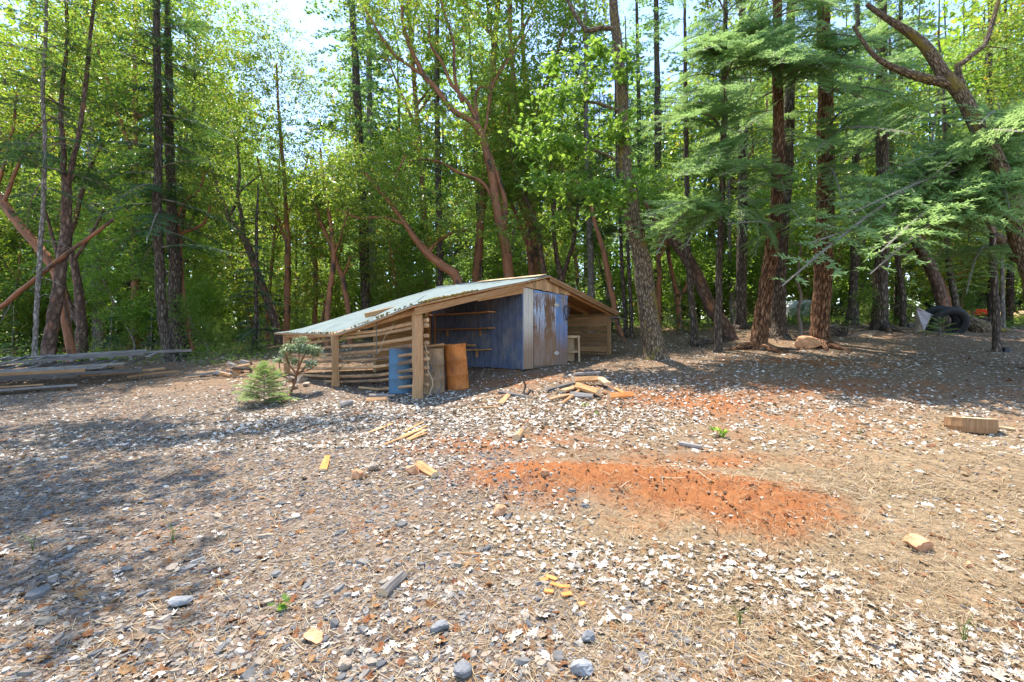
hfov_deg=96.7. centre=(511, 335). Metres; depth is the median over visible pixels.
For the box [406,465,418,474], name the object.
rock
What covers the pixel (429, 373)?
rope
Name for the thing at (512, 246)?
madrone tree
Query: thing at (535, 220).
madrone tree
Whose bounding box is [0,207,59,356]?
madrone tree
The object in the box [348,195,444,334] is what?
madrone tree
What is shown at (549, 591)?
wood chip
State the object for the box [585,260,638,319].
understory bush
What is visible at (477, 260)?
madrone tree
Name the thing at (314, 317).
madrone tree
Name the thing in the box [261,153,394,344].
madrone tree
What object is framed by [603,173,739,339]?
madrone tree
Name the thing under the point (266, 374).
fir sapling
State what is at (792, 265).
madrone tree
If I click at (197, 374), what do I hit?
lumber
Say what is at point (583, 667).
rock
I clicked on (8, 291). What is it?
understory bush
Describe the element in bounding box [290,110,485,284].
madrone tree
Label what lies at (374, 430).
bark strip
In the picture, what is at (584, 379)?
firewood
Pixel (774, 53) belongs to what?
fir tree
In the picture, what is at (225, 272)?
madrone tree
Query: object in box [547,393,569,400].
firewood
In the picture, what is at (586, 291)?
understory bush
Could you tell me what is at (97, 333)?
tree
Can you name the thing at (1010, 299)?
fir tree
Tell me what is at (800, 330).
fir tree
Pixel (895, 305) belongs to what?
fir sapling
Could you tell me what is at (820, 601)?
dry straw
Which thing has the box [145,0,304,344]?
madrone tree
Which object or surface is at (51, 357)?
lumber
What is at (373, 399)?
log chunk
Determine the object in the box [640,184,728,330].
madrone tree
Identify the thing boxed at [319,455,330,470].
wood chunk
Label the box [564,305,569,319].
hoop
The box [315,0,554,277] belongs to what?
madrone tree
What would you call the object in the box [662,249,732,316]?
understory bush
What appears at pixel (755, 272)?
madrone tree
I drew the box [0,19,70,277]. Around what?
madrone tree
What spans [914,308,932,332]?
metal sheet
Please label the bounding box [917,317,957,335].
fir sapling
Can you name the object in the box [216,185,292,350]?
fir tree
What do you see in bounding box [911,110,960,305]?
fir tree
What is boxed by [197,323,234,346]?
fir sapling
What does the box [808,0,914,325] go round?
fir tree
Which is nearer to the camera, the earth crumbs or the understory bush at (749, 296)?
the earth crumbs
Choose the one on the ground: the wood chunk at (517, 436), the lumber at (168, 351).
the wood chunk at (517, 436)
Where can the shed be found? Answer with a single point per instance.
(516, 323)
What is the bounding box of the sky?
[0,0,1023,328]
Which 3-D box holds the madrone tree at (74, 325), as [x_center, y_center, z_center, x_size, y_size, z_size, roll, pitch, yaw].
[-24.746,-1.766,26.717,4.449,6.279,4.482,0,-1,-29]
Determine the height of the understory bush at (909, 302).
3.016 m
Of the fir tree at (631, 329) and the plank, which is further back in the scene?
the fir tree at (631, 329)
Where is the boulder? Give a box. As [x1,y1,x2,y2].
[794,336,820,348]
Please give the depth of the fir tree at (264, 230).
33.90 m
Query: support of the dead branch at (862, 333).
on the ground
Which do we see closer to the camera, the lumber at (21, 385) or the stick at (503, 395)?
the stick at (503, 395)
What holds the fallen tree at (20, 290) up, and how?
attached to the madrone tree at (51, 329)
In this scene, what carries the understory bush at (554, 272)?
on the ground
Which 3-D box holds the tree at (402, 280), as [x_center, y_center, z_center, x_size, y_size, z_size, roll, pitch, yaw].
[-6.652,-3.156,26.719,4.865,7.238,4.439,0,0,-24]
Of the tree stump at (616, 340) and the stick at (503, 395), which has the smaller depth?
the stick at (503, 395)
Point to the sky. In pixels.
(311, 22)
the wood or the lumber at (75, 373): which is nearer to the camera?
the lumber at (75, 373)
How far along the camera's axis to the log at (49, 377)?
11.30 m
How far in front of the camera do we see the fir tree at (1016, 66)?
23.37 m
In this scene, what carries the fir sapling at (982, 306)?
on the ground
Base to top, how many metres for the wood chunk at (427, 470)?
0.081 m
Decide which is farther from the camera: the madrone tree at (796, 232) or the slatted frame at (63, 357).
the madrone tree at (796, 232)
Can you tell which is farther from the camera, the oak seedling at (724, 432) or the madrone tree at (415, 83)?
the madrone tree at (415, 83)
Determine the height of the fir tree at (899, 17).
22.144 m
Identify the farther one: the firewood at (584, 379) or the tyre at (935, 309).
the tyre at (935, 309)
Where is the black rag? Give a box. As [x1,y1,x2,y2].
[1002,347,1012,351]
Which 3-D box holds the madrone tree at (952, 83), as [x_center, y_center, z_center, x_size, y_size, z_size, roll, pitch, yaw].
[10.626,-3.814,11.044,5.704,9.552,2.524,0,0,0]
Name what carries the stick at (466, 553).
on the ground
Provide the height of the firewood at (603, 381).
0.114 m
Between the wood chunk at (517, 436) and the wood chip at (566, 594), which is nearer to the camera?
the wood chip at (566, 594)
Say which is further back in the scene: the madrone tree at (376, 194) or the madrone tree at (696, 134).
the madrone tree at (376, 194)
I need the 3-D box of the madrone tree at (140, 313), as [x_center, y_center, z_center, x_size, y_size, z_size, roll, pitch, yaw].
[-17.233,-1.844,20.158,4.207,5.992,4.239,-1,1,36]
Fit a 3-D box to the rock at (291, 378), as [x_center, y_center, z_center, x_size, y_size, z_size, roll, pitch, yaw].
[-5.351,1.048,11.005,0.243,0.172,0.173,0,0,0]
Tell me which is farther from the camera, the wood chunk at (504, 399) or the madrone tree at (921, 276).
the madrone tree at (921, 276)
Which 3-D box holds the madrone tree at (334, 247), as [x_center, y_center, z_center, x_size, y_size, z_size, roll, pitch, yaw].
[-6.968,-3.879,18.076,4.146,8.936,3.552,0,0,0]
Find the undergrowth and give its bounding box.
[0,284,1023,365]
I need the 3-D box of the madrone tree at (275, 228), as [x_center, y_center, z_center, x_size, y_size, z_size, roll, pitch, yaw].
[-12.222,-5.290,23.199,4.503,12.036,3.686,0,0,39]
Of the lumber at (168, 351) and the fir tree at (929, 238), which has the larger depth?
the fir tree at (929, 238)
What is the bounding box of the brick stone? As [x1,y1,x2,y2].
[493,504,506,517]
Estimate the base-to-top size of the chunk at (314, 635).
0.048 m
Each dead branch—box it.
[520,377,533,394]
[850,331,876,336]
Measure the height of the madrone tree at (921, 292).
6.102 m
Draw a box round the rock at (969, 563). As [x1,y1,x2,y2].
[965,561,973,568]
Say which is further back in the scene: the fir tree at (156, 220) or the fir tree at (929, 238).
the fir tree at (929, 238)
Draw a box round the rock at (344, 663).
[337,657,351,670]
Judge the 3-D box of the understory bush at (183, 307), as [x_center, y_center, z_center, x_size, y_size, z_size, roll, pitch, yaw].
[-11.608,-0.339,16.957,1.856,2.439,2.364,0,0,31]
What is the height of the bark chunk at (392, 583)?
0.053 m
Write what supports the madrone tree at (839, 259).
on the ground
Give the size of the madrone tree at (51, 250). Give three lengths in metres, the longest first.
12.542 x 6.525 x 5.866 m
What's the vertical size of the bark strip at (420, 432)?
0.050 m
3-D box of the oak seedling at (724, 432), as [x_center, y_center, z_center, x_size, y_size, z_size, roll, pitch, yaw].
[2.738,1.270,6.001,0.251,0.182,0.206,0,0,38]
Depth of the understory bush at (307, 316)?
33.61 m
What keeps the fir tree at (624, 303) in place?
on the ground
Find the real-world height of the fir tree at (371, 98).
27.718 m
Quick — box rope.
[425,340,432,397]
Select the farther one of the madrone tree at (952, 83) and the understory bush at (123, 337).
the understory bush at (123, 337)
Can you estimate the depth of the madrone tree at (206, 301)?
19.07 m
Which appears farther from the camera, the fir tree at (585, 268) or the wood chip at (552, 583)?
the fir tree at (585, 268)
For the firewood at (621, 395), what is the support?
on the ground
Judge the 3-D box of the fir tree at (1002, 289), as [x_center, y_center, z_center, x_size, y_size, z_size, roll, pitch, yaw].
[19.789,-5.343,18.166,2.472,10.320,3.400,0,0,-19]
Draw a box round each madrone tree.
[0,0,128,351]
[0,0,162,367]
[0,5,93,364]
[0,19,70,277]
[0,173,121,352]
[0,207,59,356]
[0,208,15,290]
[4,139,145,348]
[9,0,199,360]
[23,0,263,349]
[41,262,130,339]
[55,227,166,349]
[79,29,236,349]
[89,0,258,323]
[104,183,246,338]
[104,187,246,330]
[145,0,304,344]
[162,149,253,355]
[175,111,282,345]
[180,95,277,336]
[187,88,261,343]
[189,71,279,341]
[194,175,301,332]
[208,15,367,341]
[229,119,304,344]
[259,193,329,340]
[260,186,350,340]
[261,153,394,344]
[264,179,383,339]
[275,117,386,345]
[278,251,336,325]
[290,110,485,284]
[311,243,383,318]
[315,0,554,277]
[315,28,411,269]
[326,116,402,330]
[341,0,487,314]
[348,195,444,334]
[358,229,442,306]
[383,212,469,315]
[403,0,566,281]
[418,175,475,284]
[433,0,552,278]
[444,25,518,277]
[445,102,582,282]
[450,0,624,275]
[459,0,615,274]
[465,113,574,275]
[474,234,527,280]
[488,0,640,282]
[500,206,583,291]
[540,63,610,290]
[550,167,656,328]
[551,160,626,340]
[594,73,683,269]
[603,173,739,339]
[614,165,734,310]
[638,169,696,324]
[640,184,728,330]
[646,0,809,312]
[679,196,754,324]
[682,204,755,300]
[694,96,839,310]
[707,154,842,297]
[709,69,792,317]
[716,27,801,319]
[735,226,796,308]
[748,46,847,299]
[748,180,840,300]
[787,153,891,301]
[787,191,869,299]
[811,225,910,307]
[838,14,1023,302]
[838,124,950,328]
[850,125,1015,306]
[852,0,1023,302]
[892,137,1023,307]
[906,238,983,305]
[927,194,1023,262]
[998,265,1022,300]
[1014,268,1021,288]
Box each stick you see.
[457,552,479,555]
[470,406,500,409]
[474,394,505,400]
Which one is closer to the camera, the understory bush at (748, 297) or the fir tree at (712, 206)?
the fir tree at (712, 206)
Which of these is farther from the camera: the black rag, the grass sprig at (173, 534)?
the black rag
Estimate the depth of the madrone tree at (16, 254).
25.10 m
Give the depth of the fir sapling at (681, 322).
17.81 m
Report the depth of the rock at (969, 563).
2.88 m
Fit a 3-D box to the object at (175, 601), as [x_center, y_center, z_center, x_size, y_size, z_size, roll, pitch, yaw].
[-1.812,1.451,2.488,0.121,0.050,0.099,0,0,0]
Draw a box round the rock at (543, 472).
[540,468,548,475]
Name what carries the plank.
on the barrel at (435, 362)
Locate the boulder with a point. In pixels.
(809, 342)
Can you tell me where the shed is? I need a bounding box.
[274,274,624,399]
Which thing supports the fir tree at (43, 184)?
on the ground
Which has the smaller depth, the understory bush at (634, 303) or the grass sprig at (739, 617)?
the grass sprig at (739, 617)
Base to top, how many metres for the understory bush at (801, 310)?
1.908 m
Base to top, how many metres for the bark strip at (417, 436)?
0.038 m
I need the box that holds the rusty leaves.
[0,327,1023,681]
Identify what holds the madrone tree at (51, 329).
on the ground
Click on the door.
(545, 305)
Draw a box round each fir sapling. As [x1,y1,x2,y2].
[0,305,29,360]
[94,300,130,350]
[134,302,161,354]
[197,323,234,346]
[229,360,299,403]
[238,279,276,347]
[245,319,262,349]
[265,280,283,340]
[568,265,587,327]
[595,241,634,331]
[617,301,635,322]
[664,277,690,333]
[809,286,845,317]
[841,286,868,318]
[888,242,924,322]
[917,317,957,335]
[959,270,1014,316]
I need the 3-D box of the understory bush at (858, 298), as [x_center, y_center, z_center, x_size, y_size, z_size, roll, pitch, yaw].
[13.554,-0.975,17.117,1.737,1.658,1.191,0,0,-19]
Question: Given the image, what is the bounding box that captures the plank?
[423,343,443,347]
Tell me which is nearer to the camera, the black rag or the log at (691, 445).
the log at (691, 445)
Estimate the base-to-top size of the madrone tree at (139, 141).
18.866 m
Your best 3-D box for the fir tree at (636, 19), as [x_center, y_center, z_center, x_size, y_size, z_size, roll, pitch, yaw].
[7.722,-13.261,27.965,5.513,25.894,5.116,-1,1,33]
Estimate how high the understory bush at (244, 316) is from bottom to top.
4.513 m
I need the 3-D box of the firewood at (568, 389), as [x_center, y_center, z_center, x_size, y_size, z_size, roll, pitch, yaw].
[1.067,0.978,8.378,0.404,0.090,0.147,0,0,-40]
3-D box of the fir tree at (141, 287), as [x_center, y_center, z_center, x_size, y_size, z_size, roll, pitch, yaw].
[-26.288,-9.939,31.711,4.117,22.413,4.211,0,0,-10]
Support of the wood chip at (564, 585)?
on the ground
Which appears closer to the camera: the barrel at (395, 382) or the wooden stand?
the barrel at (395, 382)
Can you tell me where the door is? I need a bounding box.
[534,292,558,365]
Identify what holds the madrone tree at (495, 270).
on the ground
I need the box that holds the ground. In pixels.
[0,321,1023,681]
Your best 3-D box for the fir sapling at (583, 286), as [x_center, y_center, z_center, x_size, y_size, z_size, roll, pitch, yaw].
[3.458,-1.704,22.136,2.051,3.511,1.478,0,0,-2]
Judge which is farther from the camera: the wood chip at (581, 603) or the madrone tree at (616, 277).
the madrone tree at (616, 277)
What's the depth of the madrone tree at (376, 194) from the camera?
42.53 m
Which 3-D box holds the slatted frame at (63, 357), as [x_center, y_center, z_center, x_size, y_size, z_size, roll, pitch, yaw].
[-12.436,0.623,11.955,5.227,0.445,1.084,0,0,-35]
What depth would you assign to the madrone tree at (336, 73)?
30.68 m
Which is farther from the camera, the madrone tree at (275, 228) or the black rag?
the madrone tree at (275, 228)
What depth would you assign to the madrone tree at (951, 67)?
22.36 m
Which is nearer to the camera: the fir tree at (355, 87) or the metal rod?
the metal rod
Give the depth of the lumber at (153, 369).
12.12 m
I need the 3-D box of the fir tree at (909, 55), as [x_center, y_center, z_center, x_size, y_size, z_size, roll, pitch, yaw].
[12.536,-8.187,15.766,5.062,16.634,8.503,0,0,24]
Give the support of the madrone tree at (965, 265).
on the ground
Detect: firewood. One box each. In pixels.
[542,381,575,391]
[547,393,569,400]
[560,386,574,391]
[560,389,579,404]
[570,392,592,398]
[573,371,600,374]
[573,376,597,382]
[574,382,600,394]
[597,377,611,384]
[607,391,634,399]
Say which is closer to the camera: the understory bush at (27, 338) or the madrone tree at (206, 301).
the madrone tree at (206, 301)
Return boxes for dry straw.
[0,357,1023,681]
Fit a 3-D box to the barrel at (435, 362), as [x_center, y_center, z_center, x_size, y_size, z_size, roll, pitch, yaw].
[-1.559,0.679,8.913,0.493,0.884,0.483,-2,1,-29]
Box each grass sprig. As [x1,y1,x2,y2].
[13,527,49,550]
[166,520,186,540]
[713,592,755,626]
[942,611,979,639]
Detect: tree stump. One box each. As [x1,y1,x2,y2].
[611,335,624,344]
[840,328,849,335]
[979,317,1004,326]
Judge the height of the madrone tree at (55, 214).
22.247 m
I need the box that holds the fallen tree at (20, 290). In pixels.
[0,219,114,309]
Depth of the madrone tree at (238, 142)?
39.44 m
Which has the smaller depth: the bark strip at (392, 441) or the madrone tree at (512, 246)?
the bark strip at (392, 441)
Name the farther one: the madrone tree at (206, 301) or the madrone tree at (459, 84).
the madrone tree at (459, 84)
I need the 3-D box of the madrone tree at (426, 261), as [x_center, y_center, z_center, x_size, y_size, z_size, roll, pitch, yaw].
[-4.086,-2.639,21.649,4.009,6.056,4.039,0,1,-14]
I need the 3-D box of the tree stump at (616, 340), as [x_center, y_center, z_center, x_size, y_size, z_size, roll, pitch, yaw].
[3.851,0.163,16.505,0.636,0.355,0.613,0,0,0]
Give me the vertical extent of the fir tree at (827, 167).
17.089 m
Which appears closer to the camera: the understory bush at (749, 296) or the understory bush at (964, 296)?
the understory bush at (964, 296)
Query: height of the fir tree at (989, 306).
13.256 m
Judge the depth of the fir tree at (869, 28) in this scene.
30.97 m
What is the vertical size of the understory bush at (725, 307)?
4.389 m
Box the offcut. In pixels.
[999,426,1014,430]
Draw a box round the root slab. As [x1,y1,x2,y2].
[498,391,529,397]
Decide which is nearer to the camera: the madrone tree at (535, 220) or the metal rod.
the metal rod
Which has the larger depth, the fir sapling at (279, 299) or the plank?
the fir sapling at (279, 299)
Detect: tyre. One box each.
[925,305,959,331]
[928,307,969,333]
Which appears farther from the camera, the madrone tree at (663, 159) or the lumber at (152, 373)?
the madrone tree at (663, 159)
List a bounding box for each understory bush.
[0,271,42,348]
[0,292,46,352]
[95,306,140,350]
[154,298,226,339]
[167,291,239,354]
[184,275,246,348]
[226,282,270,340]
[267,287,317,341]
[280,302,324,329]
[290,280,354,328]
[537,256,584,287]
[576,281,608,314]
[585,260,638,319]
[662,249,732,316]
[707,254,735,315]
[724,279,755,316]
[725,249,792,314]
[786,283,838,326]
[849,286,894,320]
[859,270,905,318]
[890,275,927,318]
[946,266,998,312]
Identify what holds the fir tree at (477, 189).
on the ground
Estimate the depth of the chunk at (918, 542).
3.10 m
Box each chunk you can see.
[302,628,323,643]
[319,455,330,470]
[337,399,352,407]
[366,396,388,402]
[369,393,394,396]
[377,571,407,596]
[415,461,438,477]
[498,393,510,403]
[512,428,524,441]
[902,533,933,552]
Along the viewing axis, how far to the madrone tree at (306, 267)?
25.24 m
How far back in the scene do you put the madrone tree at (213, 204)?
16.98 m
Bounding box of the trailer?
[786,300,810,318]
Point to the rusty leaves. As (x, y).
(122, 669)
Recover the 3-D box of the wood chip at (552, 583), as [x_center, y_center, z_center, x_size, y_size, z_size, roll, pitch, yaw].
[0.259,1.464,2.677,0.069,0.012,0.034,0,0,24]
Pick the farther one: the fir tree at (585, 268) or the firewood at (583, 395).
the fir tree at (585, 268)
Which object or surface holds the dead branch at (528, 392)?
on the ground
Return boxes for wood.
[0,0,1023,349]
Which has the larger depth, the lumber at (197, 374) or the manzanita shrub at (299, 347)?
the lumber at (197, 374)
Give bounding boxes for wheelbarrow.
[968,309,987,315]
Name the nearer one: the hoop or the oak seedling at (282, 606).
the oak seedling at (282, 606)
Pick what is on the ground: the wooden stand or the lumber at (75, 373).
the wooden stand
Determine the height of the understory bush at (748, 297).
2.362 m
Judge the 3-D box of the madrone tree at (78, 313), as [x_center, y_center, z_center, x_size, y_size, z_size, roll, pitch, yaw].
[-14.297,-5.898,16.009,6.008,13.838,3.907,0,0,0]
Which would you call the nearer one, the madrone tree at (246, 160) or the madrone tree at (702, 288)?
the madrone tree at (702, 288)
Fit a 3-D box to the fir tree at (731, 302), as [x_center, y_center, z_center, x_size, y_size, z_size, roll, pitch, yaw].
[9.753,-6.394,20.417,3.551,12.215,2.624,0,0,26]
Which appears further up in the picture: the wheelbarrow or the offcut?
the wheelbarrow
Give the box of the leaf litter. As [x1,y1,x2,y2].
[0,321,1023,681]
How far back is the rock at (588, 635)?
2.21 m
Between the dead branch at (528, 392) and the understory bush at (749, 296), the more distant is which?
the understory bush at (749, 296)
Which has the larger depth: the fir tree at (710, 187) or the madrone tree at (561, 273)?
the fir tree at (710, 187)
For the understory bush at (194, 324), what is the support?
on the ground
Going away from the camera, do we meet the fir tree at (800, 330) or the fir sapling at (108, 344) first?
the fir tree at (800, 330)
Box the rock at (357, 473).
[352,468,363,479]
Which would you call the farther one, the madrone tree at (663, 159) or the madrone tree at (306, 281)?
the madrone tree at (663, 159)
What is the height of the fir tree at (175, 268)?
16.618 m
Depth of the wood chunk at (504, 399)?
7.86 m
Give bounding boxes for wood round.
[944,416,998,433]
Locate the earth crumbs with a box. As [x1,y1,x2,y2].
[112,377,1019,542]
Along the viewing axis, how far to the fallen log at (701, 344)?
14.17 m
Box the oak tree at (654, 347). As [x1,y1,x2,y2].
[498,0,669,359]
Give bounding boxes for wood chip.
[544,589,553,593]
[545,574,557,580]
[550,581,560,586]
[559,584,569,588]
[561,591,572,596]
[577,601,586,606]
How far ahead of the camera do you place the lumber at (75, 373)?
11.30 m
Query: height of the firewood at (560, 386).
0.134 m
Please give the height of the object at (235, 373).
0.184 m
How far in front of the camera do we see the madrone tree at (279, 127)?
20.16 m
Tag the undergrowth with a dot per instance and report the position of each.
(200, 348)
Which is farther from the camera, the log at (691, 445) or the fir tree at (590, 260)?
the fir tree at (590, 260)
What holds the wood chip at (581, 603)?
on the ground
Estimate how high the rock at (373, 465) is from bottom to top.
0.105 m
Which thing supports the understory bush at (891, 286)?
on the ground
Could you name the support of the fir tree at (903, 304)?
on the ground
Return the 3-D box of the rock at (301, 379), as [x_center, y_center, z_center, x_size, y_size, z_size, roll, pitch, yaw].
[-5.016,1.029,10.755,0.233,0.217,0.205,0,0,24]
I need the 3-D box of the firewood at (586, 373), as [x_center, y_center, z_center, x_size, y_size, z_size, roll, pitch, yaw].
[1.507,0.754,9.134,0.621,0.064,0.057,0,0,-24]
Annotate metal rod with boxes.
[376,323,376,353]
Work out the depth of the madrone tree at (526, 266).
25.65 m
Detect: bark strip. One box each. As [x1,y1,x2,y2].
[368,423,391,432]
[382,435,407,444]
[403,422,423,431]
[405,429,427,439]
[408,432,426,440]
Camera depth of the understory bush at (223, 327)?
25.22 m
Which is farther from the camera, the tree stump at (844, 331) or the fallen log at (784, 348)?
the tree stump at (844, 331)
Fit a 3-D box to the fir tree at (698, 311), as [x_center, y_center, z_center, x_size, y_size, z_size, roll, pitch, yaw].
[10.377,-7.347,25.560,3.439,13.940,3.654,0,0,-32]
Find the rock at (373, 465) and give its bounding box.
[367,461,378,470]
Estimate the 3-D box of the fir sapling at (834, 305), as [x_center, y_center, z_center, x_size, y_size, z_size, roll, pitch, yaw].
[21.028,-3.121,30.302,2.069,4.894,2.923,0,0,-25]
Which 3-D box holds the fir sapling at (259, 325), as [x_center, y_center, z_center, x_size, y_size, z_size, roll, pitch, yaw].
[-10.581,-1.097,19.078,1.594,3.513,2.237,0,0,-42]
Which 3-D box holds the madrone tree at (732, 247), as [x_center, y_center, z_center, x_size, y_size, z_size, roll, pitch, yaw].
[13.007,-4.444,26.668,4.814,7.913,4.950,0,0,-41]
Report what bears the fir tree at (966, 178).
on the ground
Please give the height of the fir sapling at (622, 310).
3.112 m
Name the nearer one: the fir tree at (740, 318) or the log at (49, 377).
the log at (49, 377)
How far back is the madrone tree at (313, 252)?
20.75 m
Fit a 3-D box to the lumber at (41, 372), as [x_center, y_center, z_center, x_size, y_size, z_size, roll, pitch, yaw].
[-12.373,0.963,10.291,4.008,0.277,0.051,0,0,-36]
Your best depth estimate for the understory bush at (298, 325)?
21.77 m
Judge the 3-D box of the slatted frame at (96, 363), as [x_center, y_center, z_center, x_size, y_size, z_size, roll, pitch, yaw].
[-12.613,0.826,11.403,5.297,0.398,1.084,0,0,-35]
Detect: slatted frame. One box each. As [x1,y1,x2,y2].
[0,349,158,364]
[0,357,145,371]
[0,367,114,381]
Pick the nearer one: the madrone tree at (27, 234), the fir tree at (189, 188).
the madrone tree at (27, 234)
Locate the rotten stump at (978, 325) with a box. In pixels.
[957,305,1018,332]
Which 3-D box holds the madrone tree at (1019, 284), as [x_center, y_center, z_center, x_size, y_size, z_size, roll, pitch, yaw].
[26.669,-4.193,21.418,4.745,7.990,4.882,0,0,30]
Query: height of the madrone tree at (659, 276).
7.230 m
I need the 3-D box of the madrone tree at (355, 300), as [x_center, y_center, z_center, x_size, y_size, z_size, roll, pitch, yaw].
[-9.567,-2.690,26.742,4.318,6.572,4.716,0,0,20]
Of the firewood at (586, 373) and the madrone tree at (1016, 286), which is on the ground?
the madrone tree at (1016, 286)
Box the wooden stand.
[567,336,579,361]
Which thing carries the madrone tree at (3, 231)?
on the ground
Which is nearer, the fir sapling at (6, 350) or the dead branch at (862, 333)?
the dead branch at (862, 333)
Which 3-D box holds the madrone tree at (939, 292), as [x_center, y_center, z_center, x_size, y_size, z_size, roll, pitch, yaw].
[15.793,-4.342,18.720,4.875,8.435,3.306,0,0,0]
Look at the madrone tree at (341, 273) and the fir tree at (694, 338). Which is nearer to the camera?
the fir tree at (694, 338)
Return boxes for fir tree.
[0,0,134,367]
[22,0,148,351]
[77,0,247,361]
[87,0,248,357]
[108,39,151,348]
[140,3,218,295]
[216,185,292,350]
[250,151,280,319]
[293,0,417,339]
[327,0,417,328]
[376,25,435,334]
[400,0,472,286]
[423,117,461,284]
[444,6,518,282]
[507,50,545,275]
[549,0,625,332]
[564,103,607,290]
[576,44,659,337]
[586,16,682,338]
[603,0,680,266]
[606,0,717,322]
[607,0,832,352]
[641,0,732,345]
[668,80,726,322]
[674,0,902,354]
[674,152,703,320]
[690,89,765,324]
[697,79,732,319]
[709,0,814,329]
[729,0,851,339]
[767,0,1023,351]
[768,0,925,351]
[787,237,838,335]
[793,0,964,333]
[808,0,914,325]
[831,156,846,318]
[834,0,888,320]
[844,26,942,326]
[851,0,963,322]
[888,0,939,279]
[891,32,1017,306]
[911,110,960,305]
[940,86,1023,326]
[953,26,1023,316]
[975,0,1023,324]
[993,8,1023,280]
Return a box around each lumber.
[0,352,175,360]
[0,367,103,372]
[0,368,84,375]
[0,369,141,378]
[0,383,43,387]
[0,384,77,390]
[70,349,191,356]
[79,367,164,376]
[127,370,178,377]
[186,370,241,376]
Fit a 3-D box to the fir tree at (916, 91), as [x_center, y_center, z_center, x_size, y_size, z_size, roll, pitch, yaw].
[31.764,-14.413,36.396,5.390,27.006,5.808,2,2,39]
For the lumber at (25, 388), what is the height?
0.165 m
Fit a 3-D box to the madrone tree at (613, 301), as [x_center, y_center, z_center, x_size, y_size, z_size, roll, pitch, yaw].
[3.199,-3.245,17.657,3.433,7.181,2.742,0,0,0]
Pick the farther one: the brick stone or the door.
the door
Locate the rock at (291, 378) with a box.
[285,376,294,381]
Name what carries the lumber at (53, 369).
on the slatted frame at (96, 363)
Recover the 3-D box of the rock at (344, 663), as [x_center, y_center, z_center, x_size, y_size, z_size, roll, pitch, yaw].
[-0.747,1.469,2.033,0.060,0.056,0.054,0,0,0]
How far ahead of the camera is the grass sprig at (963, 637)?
2.21 m
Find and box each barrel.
[388,347,412,393]
[423,347,444,394]
[443,343,468,390]
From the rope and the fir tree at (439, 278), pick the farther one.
the fir tree at (439, 278)
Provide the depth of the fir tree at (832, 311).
40.06 m
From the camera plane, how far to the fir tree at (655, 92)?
24.60 m
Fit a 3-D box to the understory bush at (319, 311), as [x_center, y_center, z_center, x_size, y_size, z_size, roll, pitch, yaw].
[-10.688,-1.180,25.079,3.510,3.717,2.741,0,0,-36]
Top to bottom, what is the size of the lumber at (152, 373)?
0.162 m
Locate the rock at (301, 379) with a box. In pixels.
[296,375,305,382]
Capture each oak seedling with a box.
[267,593,290,610]
[709,425,728,437]
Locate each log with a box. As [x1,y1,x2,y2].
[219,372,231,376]
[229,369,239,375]
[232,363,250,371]
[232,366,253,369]
[679,441,701,449]
[691,339,723,346]
[698,342,707,347]
[759,347,799,350]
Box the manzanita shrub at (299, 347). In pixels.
[272,336,325,394]
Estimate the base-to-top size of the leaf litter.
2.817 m
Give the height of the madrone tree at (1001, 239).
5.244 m
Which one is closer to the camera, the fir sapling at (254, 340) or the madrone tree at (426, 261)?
the fir sapling at (254, 340)
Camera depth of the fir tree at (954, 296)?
18.36 m
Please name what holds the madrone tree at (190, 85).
on the ground
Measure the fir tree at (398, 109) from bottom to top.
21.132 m
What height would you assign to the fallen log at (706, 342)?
0.261 m
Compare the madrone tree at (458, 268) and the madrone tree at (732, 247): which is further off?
the madrone tree at (458, 268)
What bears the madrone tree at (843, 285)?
on the ground
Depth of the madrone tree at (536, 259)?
22.78 m
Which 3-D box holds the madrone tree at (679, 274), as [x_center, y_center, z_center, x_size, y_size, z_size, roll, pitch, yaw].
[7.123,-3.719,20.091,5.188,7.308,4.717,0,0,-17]
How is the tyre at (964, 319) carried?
on the ground
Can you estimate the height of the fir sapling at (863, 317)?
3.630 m
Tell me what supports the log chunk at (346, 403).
on the ground
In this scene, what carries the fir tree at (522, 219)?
on the ground
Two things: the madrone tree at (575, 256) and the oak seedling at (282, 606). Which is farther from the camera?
the madrone tree at (575, 256)
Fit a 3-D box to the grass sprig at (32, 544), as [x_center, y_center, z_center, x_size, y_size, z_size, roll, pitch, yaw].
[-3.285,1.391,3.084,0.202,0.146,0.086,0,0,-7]

